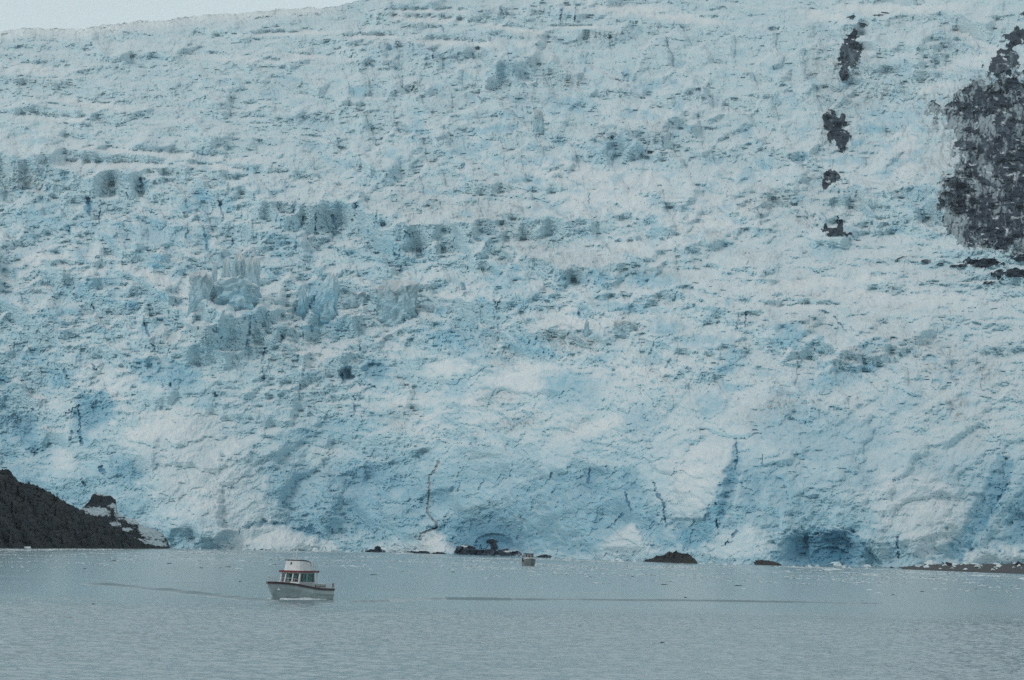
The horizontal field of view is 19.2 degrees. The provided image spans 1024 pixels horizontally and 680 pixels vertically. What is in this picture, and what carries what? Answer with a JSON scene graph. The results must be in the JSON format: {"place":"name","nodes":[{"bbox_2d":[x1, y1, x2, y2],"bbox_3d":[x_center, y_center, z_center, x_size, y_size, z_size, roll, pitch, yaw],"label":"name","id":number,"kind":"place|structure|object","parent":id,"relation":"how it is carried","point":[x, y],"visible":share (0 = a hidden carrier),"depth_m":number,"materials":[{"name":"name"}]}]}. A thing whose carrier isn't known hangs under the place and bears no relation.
{"place":"outdoors","nodes":[
{"label":"outdoors","id":0,"kind":"place"},
{"bbox_2d":[0,469,162,548],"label":"rocky headland","id":1,"kind":"structure","parent":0,"point":[33,516],"depth_m":1234.99,"materials":[{"name":"grey stone"}]},
{"bbox_2d":[0,0,358,31],"label":"sky","id":2,"kind":"structure","parent":0,"point":[14,14],"materials":[{"name":"white"}]},
{"bbox_2d":[0,0,1023,566],"bbox_3d":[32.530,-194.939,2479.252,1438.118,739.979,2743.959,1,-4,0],"label":"glacier","id":3,"kind":"object","parent":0,"point":[780,376],"visible":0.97,"depth_m":1859.82,"materials":[{"name":"white ice"}]},
{"bbox_2d":[187,271,211,314],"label":"ice pinnacle","id":4,"kind":"object","parent":3,"relation":"on","point":[200,284],"visible":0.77,"depth_m":1817.94,"materials":[{"name":"white ice"}]},
{"bbox_2d":[209,262,216,297],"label":"ice pinnacle","id":5,"kind":"object","parent":3,"relation":"on","point":[214,274],"visible":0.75,"depth_m":1834.78,"materials":[{"name":"white ice"}]},
{"bbox_2d":[221,258,230,277],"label":"ice pinnacle","id":6,"kind":"object","parent":3,"relation":"on","point":[225,272],"visible":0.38,"depth_m":1846.33,"materials":[{"name":"ice"}]},
{"bbox_2d":[211,275,258,310],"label":"ice pinnacle","id":7,"kind":"object","parent":3,"relation":"on","point":[237,293],"visible":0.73,"depth_m":1824.13,"materials":[{"name":"white ice"}]},
{"bbox_2d":[231,254,245,277],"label":"ice pinnacle","id":8,"kind":"object","parent":3,"relation":"on","point":[238,266],"visible":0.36,"depth_m":1861.55,"materials":[{"name":"white ice"}]},
{"bbox_2d":[245,257,261,297],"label":"ice pinnacle","id":9,"kind":"object","parent":3,"relation":"on","point":[252,273],"visible":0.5,"depth_m":1854.19,"materials":[{"name":"white ice"}]},
{"bbox_2d":[296,283,306,317],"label":"ice pinnacle","id":10,"kind":"object","parent":3,"relation":"on","point":[301,310],"visible":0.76,"depth_m":1878.67,"materials":[{"name":"blue ice"}]},
{"bbox_2d":[311,272,338,324],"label":"ice pinnacle","id":11,"kind":"object","parent":3,"relation":"on","point":[324,307],"visible":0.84,"depth_m":1870.61,"materials":[{"name":"blue ice"}]},
{"bbox_2d":[329,271,339,299],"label":"ice pinnacle","id":12,"kind":"object","parent":3,"relation":"on","point":[335,273],"visible":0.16,"depth_m":1940.90,"materials":[{"name":"ice"}]},
{"bbox_2d":[337,290,368,309],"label":"ice pinnacle","id":13,"kind":"object","parent":3,"relation":"on","point":[352,299],"visible":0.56,"depth_m":1917.26,"materials":[{"name":"white ice"}]},
{"bbox_2d":[376,285,385,313],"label":"ice pinnacle","id":14,"kind":"object","parent":3,"relation":"on","point":[381,291],"visible":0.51,"depth_m":1890.92,"materials":[{"name":"white ice"}]},
{"bbox_2d":[376,279,419,326],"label":"ice pinnacle","id":15,"kind":"object","parent":3,"relation":"on","point":[398,304],"visible":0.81,"depth_m":1873.81,"materials":[{"name":"white ice"}]},
{"bbox_2d":[365,546,445,553],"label":"rock ledge","id":16,"kind":"object","parent":3,"relation":"on","point":[377,549],"visible":0.62,"depth_m":1525.03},
{"bbox_2d":[532,109,543,134],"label":"ice pinnacle","id":17,"kind":"object","parent":3,"relation":"on","point":[538,124],"visible":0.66,"depth_m":2578.41,"materials":[{"name":"ice"}]},
{"bbox_2d":[536,554,550,557],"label":"rock ledge","id":18,"kind":"object","parent":3,"relation":"on","point":[544,555],"visible":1,"depth_m":1317.57,"materials":[{"name":"grey stone"}]},
{"bbox_2d":[584,319,589,336],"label":"ice pinnacle","id":19,"kind":"object","parent":3,"relation":"on","point":[586,330],"visible":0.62,"depth_m":1613.53,"materials":[{"name":"ice"}]},
{"bbox_2d":[613,320,638,338],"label":"ice pinnacle","id":20,"kind":"object","parent":3,"relation":"on","point":[622,328],"visible":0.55,"depth_m":1599.08,"materials":[{"name":"white ice"}]},
{"bbox_2d":[822,168,839,189],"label":"rock outcrop","id":21,"kind":"object","parent":3,"relation":"on","point":[831,176],"visible":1,"depth_m":2311.99,"materials":[{"name":"grey stone"}]},
{"bbox_2d":[821,219,851,236],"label":"rock outcrop","id":22,"kind":"object","parent":3,"relation":"on","point":[830,232],"visible":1,"depth_m":1976.41,"materials":[{"name":"grey stone"}]},
{"bbox_2d":[822,109,851,152],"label":"rock outcrop","id":23,"kind":"object","parent":3,"relation":"on","point":[832,124],"visible":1,"depth_m":2639.14,"materials":[{"name":"grey stone"}]},
{"bbox_2d":[837,28,862,80],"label":"rock outcrop","id":24,"kind":"object","parent":3,"relation":"on","point":[850,51],"visible":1,"depth_m":3111.07,"materials":[{"name":"grey stone"}]},
{"bbox_2d":[846,12,887,25],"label":"rock outcrop","id":25,"kind":"object","parent":3,"relation":"on","point":[853,16],"visible":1,"depth_m":3398.52,"materials":[{"name":"grey stone"}]},
{"bbox_2d":[895,254,1023,283],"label":"rock outcrop","id":26,"kind":"object","parent":3,"relation":"on","point":[1008,273],"visible":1,"depth_m":1825.17,"materials":[{"name":"grey stone"}]},
{"bbox_2d":[915,71,1023,257],"bbox_3d":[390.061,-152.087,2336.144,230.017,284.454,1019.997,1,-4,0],"label":"rock cliff","id":27,"kind":"structure","parent":3,"relation":"on","point":[981,201],"depth_m":2197.06,"materials":[{"name":"grey stone"}]},
{"bbox_2d":[978,11,1023,76],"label":"rock cliff","id":28,"kind":"structure","parent":3,"relation":"on","point":[1000,63],"depth_m":2834.09,"materials":[{"name":"grey stone"}]},
{"bbox_2d":[0,548,1023,679],"bbox_3d":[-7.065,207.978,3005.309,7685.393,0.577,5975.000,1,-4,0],"label":"water","id":29,"kind":"structure","parent":0,"point":[153,618],"depth_m":215.49,"materials":[{"name":"grey liquid"}]},
{"bbox_2d":[80,492,169,547],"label":"rock spur","id":30,"kind":"structure","parent":29,"relation":"in","point":[101,507],"depth_m":1371.80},
{"bbox_2d":[265,545,275,550],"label":"ice block","id":31,"kind":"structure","parent":29,"relation":"in","point":[270,548],"depth_m":1463.27,"materials":[{"name":"white ice"}]},
{"bbox_2d":[267,597,320,599],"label":"bow wave","id":32,"kind":"object","parent":29,"relation":"on","point":[304,598],"visible":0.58,"depth_m":279.54,"materials":[{"name":"liquid"}]},
{"bbox_2d":[266,550,334,598],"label":"cabin boat","id":33,"kind":"object","parent":29,"relation":"on","point":[300,583],"visible":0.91,"depth_m":280.80,"materials":[{"name":"paint"}]},
{"bbox_2d":[454,537,523,556],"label":"rock ledge","id":34,"kind":"object","parent":29,"relation":"in","point":[466,550],"visible":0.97,"depth_m":1446.38,"materials":[{"name":"grey stone"}]},
{"bbox_2d":[0,549,1023,599],"bbox_3d":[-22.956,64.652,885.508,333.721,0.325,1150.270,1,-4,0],"label":"brash ice","id":35,"kind":"structure","parent":29,"relation":"on","point":[675,566],"depth_m":786.36,"materials":[{"name":"white ice"}]},
{"bbox_2d":[521,553,535,565],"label":"fishing boat","id":36,"kind":"object","parent":29,"relation":"on","point":[528,559],"visible":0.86,"depth_m":795.38,"materials":[{"name":"white"}]},
{"bbox_2d":[643,550,697,563],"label":"rock islet","id":37,"kind":"object","parent":29,"relation":"in","point":[673,557],"visible":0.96,"depth_m":1110.81,"materials":[{"name":"grey stone"}]},
{"bbox_2d":[754,560,781,565],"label":"rock islet","id":38,"kind":"object","parent":29,"relation":"in","point":[762,562],"visible":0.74,"depth_m":1079.74,"materials":[{"name":"grey stone"}]},
{"bbox_2d":[831,562,841,565],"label":"ice floe","id":39,"kind":"object","parent":29,"relation":"on","point":[837,564],"visible":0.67,"depth_m":1114.18,"materials":[{"name":"white ice"}]},
{"bbox_2d":[899,563,1023,573],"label":"beach","id":40,"kind":"structure","parent":0,"point":[1004,568],"depth_m":981.69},
{"bbox_2d":[924,560,937,564],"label":"ice floe","id":41,"kind":"object","parent":40,"relation":"on","point":[930,562],"visible":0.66,"depth_m":1122.48,"materials":[{"name":"white ice"}]}
]}

